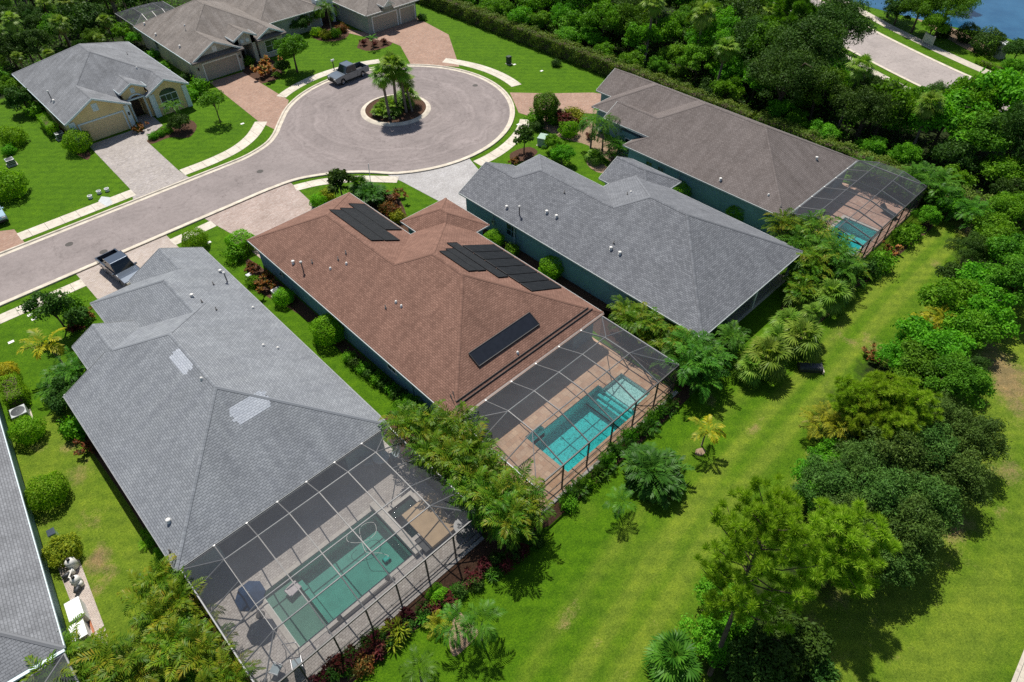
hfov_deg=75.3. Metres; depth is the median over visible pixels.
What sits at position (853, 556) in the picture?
pine tree
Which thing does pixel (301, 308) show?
mulch bed
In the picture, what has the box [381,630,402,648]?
leafy shrub
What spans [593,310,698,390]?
mulch bed
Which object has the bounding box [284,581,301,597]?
pool lounge float
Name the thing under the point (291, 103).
curb
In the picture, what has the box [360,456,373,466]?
patio chair
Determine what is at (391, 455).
patio chair
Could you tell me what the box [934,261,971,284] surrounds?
bushy tree
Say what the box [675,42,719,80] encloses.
broadleaf tree
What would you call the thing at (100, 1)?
cedar tree
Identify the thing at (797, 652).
bushy tree
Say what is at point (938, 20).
broadleaf tree
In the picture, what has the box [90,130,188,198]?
driveway
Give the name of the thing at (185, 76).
leafy shrub
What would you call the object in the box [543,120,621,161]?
mulch bed
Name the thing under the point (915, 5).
broadleaf tree
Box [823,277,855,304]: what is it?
fan palm
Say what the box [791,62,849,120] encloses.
broadleaf tree
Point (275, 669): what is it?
patio chair
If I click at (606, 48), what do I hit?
bushy tree
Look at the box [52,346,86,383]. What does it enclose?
areca palm
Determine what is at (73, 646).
areca palm
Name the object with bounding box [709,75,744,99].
bushy tree
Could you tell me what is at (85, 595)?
equipment slab
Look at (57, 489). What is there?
clipped shrub
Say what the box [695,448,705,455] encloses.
rock
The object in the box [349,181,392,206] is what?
clumping palm
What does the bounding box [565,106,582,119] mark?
leafy shrub
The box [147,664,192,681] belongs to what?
areca palm
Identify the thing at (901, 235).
leafy shrub
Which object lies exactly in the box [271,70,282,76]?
strappy plant
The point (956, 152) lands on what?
bushy tree
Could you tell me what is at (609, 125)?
queen palm
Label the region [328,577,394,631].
deck drain
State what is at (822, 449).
bushy tree
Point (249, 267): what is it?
croton shrub
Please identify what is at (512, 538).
areca palm
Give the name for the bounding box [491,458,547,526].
areca palm
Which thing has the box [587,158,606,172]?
mulch bed
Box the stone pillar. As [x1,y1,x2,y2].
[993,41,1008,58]
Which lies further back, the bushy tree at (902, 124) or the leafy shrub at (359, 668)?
the bushy tree at (902, 124)
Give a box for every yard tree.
[17,288,74,330]
[196,90,226,121]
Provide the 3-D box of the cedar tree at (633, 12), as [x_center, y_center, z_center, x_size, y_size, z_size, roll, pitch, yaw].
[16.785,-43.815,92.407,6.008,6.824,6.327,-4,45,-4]
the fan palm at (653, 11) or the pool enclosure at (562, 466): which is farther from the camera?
the fan palm at (653, 11)
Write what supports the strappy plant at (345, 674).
on the mulch bed at (454, 573)
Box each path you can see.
[137,114,161,141]
[346,29,382,39]
[1011,651,1023,681]
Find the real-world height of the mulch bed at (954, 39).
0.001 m
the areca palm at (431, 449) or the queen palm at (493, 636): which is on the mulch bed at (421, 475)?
the areca palm at (431, 449)
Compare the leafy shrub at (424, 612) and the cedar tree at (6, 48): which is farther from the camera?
the cedar tree at (6, 48)
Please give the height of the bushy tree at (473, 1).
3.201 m
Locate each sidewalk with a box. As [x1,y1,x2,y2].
[0,279,85,323]
[17,189,135,239]
[170,221,216,244]
[180,122,266,174]
[277,59,379,96]
[294,176,398,190]
[443,58,520,86]
[474,119,529,165]
[842,52,905,88]
[848,1,993,74]
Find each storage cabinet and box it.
[64,596,90,623]
[68,619,90,644]
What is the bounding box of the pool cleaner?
[382,556,390,563]
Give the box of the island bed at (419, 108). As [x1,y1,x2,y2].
[365,96,425,122]
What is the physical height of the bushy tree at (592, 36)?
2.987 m
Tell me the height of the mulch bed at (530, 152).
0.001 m
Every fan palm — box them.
[0,0,13,20]
[0,9,33,63]
[0,24,12,64]
[10,51,23,67]
[35,0,62,41]
[41,47,53,58]
[48,13,72,46]
[55,0,79,37]
[74,0,88,5]
[93,33,105,42]
[96,12,114,41]
[106,0,121,22]
[110,2,118,21]
[348,175,369,195]
[368,63,395,118]
[378,50,406,107]
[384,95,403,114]
[389,56,413,112]
[396,75,414,111]
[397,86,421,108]
[583,148,603,166]
[639,0,665,61]
[641,627,702,681]
[690,0,716,72]
[712,35,739,80]
[731,350,768,387]
[737,335,793,387]
[759,322,793,353]
[762,1,777,14]
[769,305,802,339]
[779,284,820,313]
[779,315,825,363]
[800,301,826,336]
[808,276,851,317]
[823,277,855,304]
[837,53,876,127]
[912,89,946,147]
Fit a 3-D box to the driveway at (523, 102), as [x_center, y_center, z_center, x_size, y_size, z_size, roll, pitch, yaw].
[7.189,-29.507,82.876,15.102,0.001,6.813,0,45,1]
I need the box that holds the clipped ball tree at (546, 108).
[533,91,560,120]
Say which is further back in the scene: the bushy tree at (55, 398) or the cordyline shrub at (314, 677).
the bushy tree at (55, 398)
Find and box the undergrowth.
[0,0,1023,194]
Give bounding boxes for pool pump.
[61,569,75,578]
[73,580,83,593]
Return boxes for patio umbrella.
[235,581,265,618]
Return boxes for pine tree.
[71,39,87,46]
[579,0,608,29]
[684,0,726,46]
[693,471,825,676]
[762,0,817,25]
[788,495,902,600]
[827,372,883,432]
[836,396,886,440]
[841,369,914,435]
[859,400,926,445]
[879,375,944,431]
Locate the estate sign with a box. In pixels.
[922,32,935,47]
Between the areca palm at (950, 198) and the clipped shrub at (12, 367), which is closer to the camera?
the clipped shrub at (12, 367)
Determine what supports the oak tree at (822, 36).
on the ground
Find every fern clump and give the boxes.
[137,537,152,551]
[139,528,147,538]
[147,537,154,547]
[153,549,165,561]
[385,109,398,118]
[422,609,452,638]
[566,476,588,498]
[593,453,617,474]
[613,435,635,456]
[637,416,660,437]
[657,393,679,413]
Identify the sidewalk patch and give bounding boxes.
[99,196,112,205]
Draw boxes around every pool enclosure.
[22,652,78,681]
[115,1,173,45]
[180,426,482,681]
[462,316,679,500]
[788,160,927,258]
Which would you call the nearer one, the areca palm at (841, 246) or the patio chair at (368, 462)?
the patio chair at (368, 462)
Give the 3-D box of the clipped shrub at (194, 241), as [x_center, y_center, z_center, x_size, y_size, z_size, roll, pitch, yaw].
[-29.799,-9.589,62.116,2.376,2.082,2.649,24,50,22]
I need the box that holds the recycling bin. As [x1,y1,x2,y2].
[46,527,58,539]
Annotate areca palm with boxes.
[16,641,83,681]
[18,613,116,681]
[33,356,82,402]
[38,652,135,681]
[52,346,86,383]
[67,622,147,681]
[94,620,162,681]
[115,553,194,627]
[127,565,225,651]
[134,590,193,668]
[135,615,216,681]
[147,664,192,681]
[154,612,239,681]
[189,646,266,681]
[195,646,257,681]
[378,399,445,455]
[402,429,474,488]
[409,401,488,469]
[430,412,497,495]
[432,419,502,499]
[441,465,521,531]
[454,438,516,496]
[471,482,534,543]
[483,471,545,549]
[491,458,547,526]
[513,484,556,542]
[599,134,628,162]
[607,294,649,338]
[616,300,660,339]
[626,301,683,358]
[643,324,696,358]
[648,329,698,382]
[661,325,737,386]
[662,341,732,403]
[664,343,719,396]
[682,333,729,385]
[708,320,751,358]
[759,207,820,242]
[774,218,837,259]
[779,210,845,253]
[781,268,826,304]
[786,239,834,282]
[790,230,843,276]
[798,400,856,439]
[810,228,863,267]
[819,244,866,289]
[839,252,872,283]
[846,153,882,182]
[859,164,899,188]
[881,166,921,200]
[895,161,937,201]
[901,173,932,204]
[904,304,956,329]
[910,163,966,199]
[921,179,965,219]
[937,187,977,221]
[952,195,1004,237]
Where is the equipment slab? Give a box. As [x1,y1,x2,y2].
[57,553,107,642]
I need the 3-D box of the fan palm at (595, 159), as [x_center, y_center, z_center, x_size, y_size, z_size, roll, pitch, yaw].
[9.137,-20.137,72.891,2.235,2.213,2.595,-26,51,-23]
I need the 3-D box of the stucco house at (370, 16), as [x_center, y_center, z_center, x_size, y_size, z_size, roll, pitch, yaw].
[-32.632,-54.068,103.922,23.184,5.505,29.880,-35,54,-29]
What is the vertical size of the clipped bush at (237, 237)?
1.868 m
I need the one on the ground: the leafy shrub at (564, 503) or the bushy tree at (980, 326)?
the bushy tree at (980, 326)
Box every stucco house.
[12,41,192,144]
[133,0,286,80]
[216,0,418,38]
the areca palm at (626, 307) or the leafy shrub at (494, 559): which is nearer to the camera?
the leafy shrub at (494, 559)
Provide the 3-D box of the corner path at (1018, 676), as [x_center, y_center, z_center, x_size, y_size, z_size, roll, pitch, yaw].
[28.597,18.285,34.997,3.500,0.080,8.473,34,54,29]
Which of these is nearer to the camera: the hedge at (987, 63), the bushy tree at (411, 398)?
the bushy tree at (411, 398)
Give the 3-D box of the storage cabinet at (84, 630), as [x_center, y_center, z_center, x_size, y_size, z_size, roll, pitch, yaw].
[-24.083,16.317,37.086,0.780,0.750,1.100,-29,52,-25]
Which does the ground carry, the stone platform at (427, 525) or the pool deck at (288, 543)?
the pool deck at (288, 543)
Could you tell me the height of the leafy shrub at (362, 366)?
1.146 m
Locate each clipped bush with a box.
[0,372,31,408]
[223,229,254,258]
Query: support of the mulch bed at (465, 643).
on the ground
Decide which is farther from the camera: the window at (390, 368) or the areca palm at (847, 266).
the areca palm at (847, 266)
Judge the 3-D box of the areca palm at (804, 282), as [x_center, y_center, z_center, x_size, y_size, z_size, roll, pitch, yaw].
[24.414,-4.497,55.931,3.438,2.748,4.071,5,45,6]
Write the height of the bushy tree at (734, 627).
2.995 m
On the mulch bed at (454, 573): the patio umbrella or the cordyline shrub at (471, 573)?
the cordyline shrub at (471, 573)
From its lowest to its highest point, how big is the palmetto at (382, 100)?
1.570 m
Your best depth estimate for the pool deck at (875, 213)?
66.34 m
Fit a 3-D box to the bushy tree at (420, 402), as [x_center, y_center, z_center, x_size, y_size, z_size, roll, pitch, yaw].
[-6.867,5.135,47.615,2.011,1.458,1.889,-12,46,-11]
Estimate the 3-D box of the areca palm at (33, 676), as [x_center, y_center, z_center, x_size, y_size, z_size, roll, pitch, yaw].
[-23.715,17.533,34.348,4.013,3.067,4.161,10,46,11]
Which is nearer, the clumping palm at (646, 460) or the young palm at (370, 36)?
the clumping palm at (646, 460)
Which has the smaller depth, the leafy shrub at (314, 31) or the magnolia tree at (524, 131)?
the magnolia tree at (524, 131)
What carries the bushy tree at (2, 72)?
on the ground
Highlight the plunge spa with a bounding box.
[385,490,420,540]
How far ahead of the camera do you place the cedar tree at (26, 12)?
98.66 m
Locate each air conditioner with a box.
[4,156,17,167]
[9,404,32,423]
[54,130,64,140]
[270,286,283,300]
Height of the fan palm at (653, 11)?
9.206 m
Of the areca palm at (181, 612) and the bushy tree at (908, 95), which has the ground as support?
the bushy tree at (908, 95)
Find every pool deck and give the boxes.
[183,440,483,681]
[465,337,673,509]
[783,182,912,258]
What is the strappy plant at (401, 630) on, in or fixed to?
on the mulch bed at (454, 573)
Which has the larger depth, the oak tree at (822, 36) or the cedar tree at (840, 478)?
the oak tree at (822, 36)
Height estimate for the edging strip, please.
0.140 m
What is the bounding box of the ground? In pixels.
[0,0,1023,681]
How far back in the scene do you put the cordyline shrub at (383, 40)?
96.58 m
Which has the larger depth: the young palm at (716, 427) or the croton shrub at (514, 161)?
the croton shrub at (514, 161)
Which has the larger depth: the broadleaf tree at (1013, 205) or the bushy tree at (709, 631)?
the broadleaf tree at (1013, 205)
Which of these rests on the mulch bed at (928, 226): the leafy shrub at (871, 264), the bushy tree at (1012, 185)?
the leafy shrub at (871, 264)
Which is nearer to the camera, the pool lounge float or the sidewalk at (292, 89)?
the pool lounge float
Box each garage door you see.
[77,110,130,142]
[202,53,241,80]
[371,9,398,32]
[399,3,415,23]
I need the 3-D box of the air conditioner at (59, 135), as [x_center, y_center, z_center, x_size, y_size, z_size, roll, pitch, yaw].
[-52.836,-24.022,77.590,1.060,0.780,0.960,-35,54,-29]
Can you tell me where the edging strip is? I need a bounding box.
[541,391,677,514]
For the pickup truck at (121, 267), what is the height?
2.073 m
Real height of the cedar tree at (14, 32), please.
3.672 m
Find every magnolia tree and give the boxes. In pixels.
[325,168,356,195]
[513,124,534,153]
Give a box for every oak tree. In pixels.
[711,13,780,79]
[740,42,842,117]
[763,10,858,97]
[796,0,878,45]
[827,73,910,138]
[919,0,983,37]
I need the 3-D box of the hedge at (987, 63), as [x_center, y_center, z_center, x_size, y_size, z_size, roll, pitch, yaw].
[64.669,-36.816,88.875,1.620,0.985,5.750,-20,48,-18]
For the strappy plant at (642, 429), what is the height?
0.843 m
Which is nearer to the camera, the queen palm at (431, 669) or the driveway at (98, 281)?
the queen palm at (431, 669)
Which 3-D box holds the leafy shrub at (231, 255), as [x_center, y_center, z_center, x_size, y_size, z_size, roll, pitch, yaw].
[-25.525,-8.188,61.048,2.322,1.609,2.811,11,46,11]
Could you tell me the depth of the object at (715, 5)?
86.84 m
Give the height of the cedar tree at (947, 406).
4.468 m
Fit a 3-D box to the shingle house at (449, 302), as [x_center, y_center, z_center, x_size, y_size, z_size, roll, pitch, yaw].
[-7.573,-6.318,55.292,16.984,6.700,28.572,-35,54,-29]
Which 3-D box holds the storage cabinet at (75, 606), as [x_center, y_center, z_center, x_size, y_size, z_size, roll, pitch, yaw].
[-24.736,15.453,37.812,0.780,0.950,1.300,-29,52,-25]
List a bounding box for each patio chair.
[268,661,285,678]
[290,655,304,674]
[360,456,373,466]
[388,445,399,462]
[444,504,456,519]
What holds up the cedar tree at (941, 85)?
on the ground
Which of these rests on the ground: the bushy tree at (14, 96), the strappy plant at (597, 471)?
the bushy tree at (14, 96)
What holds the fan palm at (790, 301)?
on the mulch bed at (821, 318)
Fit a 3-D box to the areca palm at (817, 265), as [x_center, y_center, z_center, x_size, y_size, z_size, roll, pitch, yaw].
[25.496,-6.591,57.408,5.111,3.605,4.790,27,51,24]
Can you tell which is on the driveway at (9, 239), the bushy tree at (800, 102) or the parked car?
the parked car
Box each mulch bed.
[52,119,89,159]
[84,434,189,591]
[147,120,196,143]
[179,578,250,681]
[242,59,282,82]
[245,259,428,422]
[308,21,348,41]
[329,533,510,681]
[357,38,391,50]
[370,189,408,232]
[384,411,539,541]
[448,612,477,655]
[483,229,651,340]
[510,147,536,163]
[533,388,695,531]
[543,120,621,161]
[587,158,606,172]
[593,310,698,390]
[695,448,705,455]
[774,272,856,338]
[854,221,932,287]
[915,18,981,52]
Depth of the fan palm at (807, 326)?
50.69 m
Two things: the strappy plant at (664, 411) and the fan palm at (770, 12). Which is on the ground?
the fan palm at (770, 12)
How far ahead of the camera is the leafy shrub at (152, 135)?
77.22 m
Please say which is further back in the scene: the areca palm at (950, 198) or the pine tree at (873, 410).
the areca palm at (950, 198)
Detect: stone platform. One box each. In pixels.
[402,491,459,549]
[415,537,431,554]
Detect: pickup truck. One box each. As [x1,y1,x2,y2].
[94,248,139,286]
[327,60,368,84]
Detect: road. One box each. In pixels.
[0,67,509,301]
[790,0,1009,111]
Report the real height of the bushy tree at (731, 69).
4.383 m
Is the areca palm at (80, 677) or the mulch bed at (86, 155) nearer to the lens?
the areca palm at (80, 677)
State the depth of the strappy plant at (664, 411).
47.91 m
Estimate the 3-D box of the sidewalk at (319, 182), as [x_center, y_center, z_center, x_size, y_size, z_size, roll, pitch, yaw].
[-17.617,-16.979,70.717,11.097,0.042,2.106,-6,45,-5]
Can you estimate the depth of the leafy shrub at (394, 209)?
65.59 m
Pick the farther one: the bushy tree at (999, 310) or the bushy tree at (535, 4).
the bushy tree at (535, 4)
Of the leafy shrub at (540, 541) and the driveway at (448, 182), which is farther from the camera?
the driveway at (448, 182)
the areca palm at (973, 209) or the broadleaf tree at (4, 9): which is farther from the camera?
the broadleaf tree at (4, 9)
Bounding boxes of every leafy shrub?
[0,143,17,154]
[21,98,45,117]
[55,413,85,441]
[59,305,93,331]
[60,288,87,311]
[144,48,159,58]
[147,130,159,139]
[155,127,165,136]
[160,59,171,69]
[162,125,174,133]
[178,70,192,81]
[186,75,212,93]
[187,88,199,100]
[218,240,249,264]
[243,54,255,65]
[243,275,258,288]
[309,26,322,36]
[318,29,331,40]
[318,660,341,681]
[319,186,336,201]
[329,28,341,37]
[335,22,348,32]
[341,347,357,364]
[341,642,359,670]
[346,352,363,371]
[349,649,376,678]
[354,360,373,374]
[356,630,376,649]
[359,364,378,379]
[364,369,389,386]
[377,374,391,391]
[378,200,395,213]
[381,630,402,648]
[384,380,400,397]
[385,204,402,217]
[389,207,406,223]
[390,384,407,399]
[395,614,417,635]
[415,597,431,619]
[416,13,427,20]
[451,577,469,600]
[465,572,485,593]
[487,549,505,567]
[504,242,520,255]
[523,106,544,125]
[524,532,547,551]
[527,118,544,131]
[544,108,565,125]
[551,58,561,67]
[557,491,581,514]
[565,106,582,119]
[573,110,590,126]
[573,471,599,490]
[597,447,618,470]
[620,422,640,442]
[644,406,661,425]
[860,252,887,282]
[866,247,899,275]
[889,224,919,248]
[905,220,924,239]
[932,22,955,38]
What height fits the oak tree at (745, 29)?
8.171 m
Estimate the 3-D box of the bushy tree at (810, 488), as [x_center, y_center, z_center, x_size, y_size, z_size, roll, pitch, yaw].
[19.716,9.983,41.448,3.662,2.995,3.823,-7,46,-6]
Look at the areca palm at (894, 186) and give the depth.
66.72 m
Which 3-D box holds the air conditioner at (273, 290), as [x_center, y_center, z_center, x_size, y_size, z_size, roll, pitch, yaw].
[-20.242,-4.119,57.400,1.000,0.780,1.000,-35,54,-29]
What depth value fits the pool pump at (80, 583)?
39.04 m
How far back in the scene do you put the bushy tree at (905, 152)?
69.52 m
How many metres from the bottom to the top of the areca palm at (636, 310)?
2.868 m
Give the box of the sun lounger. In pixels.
[880,203,898,216]
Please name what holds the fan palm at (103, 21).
on the ground
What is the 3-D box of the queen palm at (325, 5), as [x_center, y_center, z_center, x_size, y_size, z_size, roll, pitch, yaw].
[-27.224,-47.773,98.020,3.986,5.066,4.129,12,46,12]
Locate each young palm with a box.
[16,327,66,366]
[364,34,377,48]
[602,484,636,518]
[688,414,726,445]
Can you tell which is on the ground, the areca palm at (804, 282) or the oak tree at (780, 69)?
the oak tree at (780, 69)
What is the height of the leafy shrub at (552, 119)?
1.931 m
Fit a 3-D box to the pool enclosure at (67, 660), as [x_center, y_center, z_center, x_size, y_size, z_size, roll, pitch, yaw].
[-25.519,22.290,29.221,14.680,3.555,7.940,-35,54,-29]
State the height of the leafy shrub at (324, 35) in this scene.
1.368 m
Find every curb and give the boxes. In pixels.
[0,64,514,306]
[361,94,430,125]
[819,0,971,85]
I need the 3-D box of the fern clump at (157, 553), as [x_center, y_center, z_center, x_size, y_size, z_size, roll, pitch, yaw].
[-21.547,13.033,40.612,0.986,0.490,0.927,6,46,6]
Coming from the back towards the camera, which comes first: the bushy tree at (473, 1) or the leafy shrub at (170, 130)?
the bushy tree at (473, 1)
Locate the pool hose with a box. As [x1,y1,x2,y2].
[346,522,388,556]
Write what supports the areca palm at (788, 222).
on the ground
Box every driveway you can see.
[0,229,23,251]
[77,235,178,298]
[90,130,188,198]
[205,180,315,257]
[210,72,288,128]
[372,19,458,66]
[389,159,478,209]
[510,92,600,116]
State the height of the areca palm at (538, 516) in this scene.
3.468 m
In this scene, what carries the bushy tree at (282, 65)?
on the ground
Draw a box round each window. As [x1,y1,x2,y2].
[159,91,180,107]
[264,37,276,52]
[297,14,310,28]
[387,364,396,375]
[506,223,516,239]
[646,160,652,166]
[657,165,664,172]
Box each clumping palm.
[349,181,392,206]
[618,441,694,503]
[632,464,686,510]
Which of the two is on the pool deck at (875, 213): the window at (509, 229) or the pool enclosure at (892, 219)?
the pool enclosure at (892, 219)
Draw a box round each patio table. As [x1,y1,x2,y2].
[373,450,388,466]
[453,517,472,537]
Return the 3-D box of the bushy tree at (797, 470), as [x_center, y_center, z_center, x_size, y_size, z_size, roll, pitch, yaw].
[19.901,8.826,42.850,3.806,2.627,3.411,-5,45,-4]
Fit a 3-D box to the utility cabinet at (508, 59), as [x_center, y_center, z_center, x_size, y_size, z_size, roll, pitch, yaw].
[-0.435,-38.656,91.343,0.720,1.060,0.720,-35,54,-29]
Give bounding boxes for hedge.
[36,111,59,134]
[416,0,757,119]
[753,110,1023,234]
[974,56,1004,71]
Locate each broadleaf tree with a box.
[0,5,21,24]
[11,28,57,59]
[22,10,45,37]
[35,1,55,12]
[36,10,74,47]
[80,27,111,42]
[123,0,145,13]
[271,32,309,71]
[578,0,622,43]
[668,0,697,9]
[668,4,693,44]
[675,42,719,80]
[680,0,719,11]
[681,21,697,36]
[707,0,769,29]
[735,18,791,55]
[740,0,767,8]
[753,12,770,50]
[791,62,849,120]
[897,0,940,32]
[919,350,998,410]
[920,11,951,34]
[951,107,1022,155]
[969,25,1008,55]
[979,252,1023,305]
[983,231,1023,263]
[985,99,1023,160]
[986,190,1023,221]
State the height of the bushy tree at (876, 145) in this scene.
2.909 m
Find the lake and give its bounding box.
[853,0,1023,39]
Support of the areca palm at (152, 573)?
on the mulch bed at (208, 617)
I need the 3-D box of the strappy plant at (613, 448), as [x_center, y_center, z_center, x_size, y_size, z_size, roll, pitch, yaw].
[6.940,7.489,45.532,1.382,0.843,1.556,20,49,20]
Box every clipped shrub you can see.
[0,124,28,146]
[0,165,29,201]
[0,360,19,381]
[5,415,47,445]
[23,470,70,510]
[41,532,82,567]
[60,127,94,153]
[181,226,208,246]
[271,287,295,306]
[307,312,344,345]
[309,192,327,207]
[424,581,448,605]
[483,228,504,245]
[538,255,563,279]
[558,121,579,138]
[673,181,690,196]
[725,205,745,221]
[954,21,980,43]
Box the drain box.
[797,362,824,374]
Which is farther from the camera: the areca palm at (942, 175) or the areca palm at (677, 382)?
the areca palm at (942, 175)
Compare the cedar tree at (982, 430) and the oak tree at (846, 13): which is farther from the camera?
the oak tree at (846, 13)
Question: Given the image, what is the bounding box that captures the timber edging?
[89,620,94,632]
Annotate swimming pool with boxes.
[262,499,422,654]
[519,369,654,476]
[828,215,879,255]
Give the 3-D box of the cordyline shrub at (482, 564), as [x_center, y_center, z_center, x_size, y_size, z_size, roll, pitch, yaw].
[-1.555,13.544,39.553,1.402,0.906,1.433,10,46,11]
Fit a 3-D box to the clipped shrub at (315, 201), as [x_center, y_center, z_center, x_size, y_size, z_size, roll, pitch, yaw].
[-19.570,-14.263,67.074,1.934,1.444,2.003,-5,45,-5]
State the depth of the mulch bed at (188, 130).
78.62 m
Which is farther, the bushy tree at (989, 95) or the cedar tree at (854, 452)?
the bushy tree at (989, 95)
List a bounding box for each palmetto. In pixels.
[370,102,387,117]
[377,97,391,112]
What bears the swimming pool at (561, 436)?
in the pool deck at (558, 391)
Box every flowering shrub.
[250,55,280,75]
[881,240,903,255]
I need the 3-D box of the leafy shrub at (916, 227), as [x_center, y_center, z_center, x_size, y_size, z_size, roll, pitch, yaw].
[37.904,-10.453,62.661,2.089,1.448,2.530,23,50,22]
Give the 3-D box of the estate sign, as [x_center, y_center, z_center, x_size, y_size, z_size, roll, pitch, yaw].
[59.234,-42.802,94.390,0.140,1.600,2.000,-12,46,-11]
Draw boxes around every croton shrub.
[73,438,96,454]
[80,306,95,320]
[130,121,148,131]
[243,260,260,275]
[253,270,277,293]
[361,629,392,662]
[382,187,407,202]
[508,156,519,164]
[861,342,882,362]
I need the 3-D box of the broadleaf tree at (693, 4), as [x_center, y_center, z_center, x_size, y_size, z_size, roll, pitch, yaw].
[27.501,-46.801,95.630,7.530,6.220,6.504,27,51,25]
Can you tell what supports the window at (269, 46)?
in the stucco house at (207, 40)
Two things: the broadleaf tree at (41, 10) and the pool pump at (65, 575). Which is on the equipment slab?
the pool pump at (65, 575)
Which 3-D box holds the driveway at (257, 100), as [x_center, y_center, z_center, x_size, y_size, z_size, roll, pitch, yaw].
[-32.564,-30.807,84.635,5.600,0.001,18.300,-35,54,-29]
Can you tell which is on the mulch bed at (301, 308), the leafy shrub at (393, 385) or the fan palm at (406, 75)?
the leafy shrub at (393, 385)
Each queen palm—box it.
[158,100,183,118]
[313,0,338,28]
[397,644,440,681]
[434,599,476,648]
[454,598,507,649]
[578,108,606,148]
[585,113,620,153]
[714,323,745,359]
[801,208,833,231]
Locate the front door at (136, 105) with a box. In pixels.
[130,96,143,115]
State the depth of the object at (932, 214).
63.16 m
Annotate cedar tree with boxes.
[0,31,26,70]
[0,54,7,66]
[3,27,20,41]
[16,3,36,18]
[18,8,39,32]
[91,0,108,10]
[548,1,576,24]
[555,0,598,8]
[610,0,655,36]
[614,0,653,50]
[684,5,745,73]
[787,450,861,510]
[808,481,891,534]
[824,437,903,485]
[850,464,927,536]
[857,421,945,490]
[863,520,928,590]
[870,492,950,574]
[879,469,968,538]
[894,420,962,475]
[915,388,976,438]
[926,80,946,93]
[928,445,1000,511]
[940,411,1012,474]
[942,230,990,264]
[966,354,993,381]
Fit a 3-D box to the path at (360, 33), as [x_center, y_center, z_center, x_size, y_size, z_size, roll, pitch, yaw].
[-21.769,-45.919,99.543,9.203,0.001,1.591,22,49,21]
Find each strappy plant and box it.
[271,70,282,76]
[333,661,352,681]
[369,625,385,639]
[379,615,411,651]
[415,606,430,625]
[448,582,466,597]
[485,566,502,583]
[524,537,540,550]
[558,485,578,501]
[590,465,611,482]
[602,441,622,455]
[634,420,653,435]
[655,403,673,419]
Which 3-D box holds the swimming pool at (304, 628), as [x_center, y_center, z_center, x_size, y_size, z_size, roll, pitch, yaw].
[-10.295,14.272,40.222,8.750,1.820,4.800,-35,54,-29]
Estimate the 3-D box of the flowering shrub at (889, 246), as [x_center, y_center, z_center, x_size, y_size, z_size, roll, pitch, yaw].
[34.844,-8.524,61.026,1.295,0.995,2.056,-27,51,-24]
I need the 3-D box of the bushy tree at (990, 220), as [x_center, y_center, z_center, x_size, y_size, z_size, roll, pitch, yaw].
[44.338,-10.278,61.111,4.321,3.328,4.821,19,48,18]
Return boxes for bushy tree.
[0,22,23,32]
[0,64,9,75]
[0,73,22,92]
[3,85,36,112]
[41,375,78,416]
[45,5,57,14]
[54,1,109,35]
[107,22,133,38]
[122,32,141,46]
[165,113,190,131]
[273,60,291,73]
[289,14,309,28]
[307,9,325,23]
[386,399,406,418]
[401,393,419,408]
[406,401,429,422]
[461,0,475,4]
[476,0,495,10]
[487,0,515,17]
[506,5,532,24]
[518,0,554,12]
[525,10,554,29]
[541,133,566,149]
[548,0,581,6]
[549,143,576,163]
[553,26,583,40]
[557,6,601,32]
[574,27,611,47]
[592,41,614,56]
[615,49,645,68]
[621,19,662,54]
[636,0,675,8]
[646,55,674,72]
[650,15,684,47]
[656,41,687,66]
[666,66,690,81]
[675,613,743,668]
[692,574,763,637]
[699,75,724,96]
[709,54,751,80]
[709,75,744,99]
[720,629,799,681]
[724,48,759,59]
[733,60,779,99]
[744,594,835,681]
[766,99,796,118]
[767,81,817,107]
[780,107,810,128]
[789,453,837,482]
[793,647,841,681]
[795,475,845,523]
[805,436,844,462]
[808,118,842,140]
[812,424,862,450]
[820,65,862,106]
[825,61,849,92]
[846,75,921,135]
[853,135,889,156]
[873,336,922,372]
[882,102,923,133]
[883,0,913,24]
[886,140,923,164]
[890,312,956,359]
[890,336,948,394]
[908,86,994,152]
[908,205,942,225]
[914,86,935,99]
[915,276,995,319]
[921,325,976,359]
[925,74,1004,115]
[929,137,980,170]
[933,303,1004,348]
[934,190,969,216]
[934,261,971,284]
[944,163,979,189]
[952,260,1014,294]
[964,282,1023,339]
[967,65,1023,119]
[968,222,1023,262]
[969,153,1023,183]
[969,208,1023,235]
[989,176,1023,195]
[1000,57,1023,70]
[1001,37,1023,57]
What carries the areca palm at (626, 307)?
on the mulch bed at (630, 344)
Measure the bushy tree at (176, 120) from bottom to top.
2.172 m
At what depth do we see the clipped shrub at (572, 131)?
76.35 m
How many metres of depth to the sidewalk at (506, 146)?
75.17 m
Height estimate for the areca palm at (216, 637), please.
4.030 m
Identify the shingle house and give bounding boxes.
[0,403,69,681]
[63,247,388,581]
[247,192,603,424]
[459,154,802,340]
[591,68,857,236]
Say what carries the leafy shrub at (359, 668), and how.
on the mulch bed at (454, 573)
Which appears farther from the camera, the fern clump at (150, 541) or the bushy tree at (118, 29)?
the bushy tree at (118, 29)
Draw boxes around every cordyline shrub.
[67,322,84,333]
[306,663,329,681]
[325,649,348,673]
[344,643,364,667]
[358,39,367,45]
[364,636,385,663]
[379,37,388,43]
[385,617,403,637]
[399,606,417,627]
[419,598,442,621]
[439,588,457,606]
[463,566,482,589]
[475,555,494,575]
[492,551,513,574]
[510,541,530,564]
[555,109,579,124]
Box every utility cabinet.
[505,55,511,64]
[536,133,547,146]
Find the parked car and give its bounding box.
[0,206,7,222]
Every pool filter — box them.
[64,557,79,569]
[69,575,82,586]
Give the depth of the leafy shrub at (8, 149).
75.03 m
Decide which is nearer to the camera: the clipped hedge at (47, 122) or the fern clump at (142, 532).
the fern clump at (142, 532)

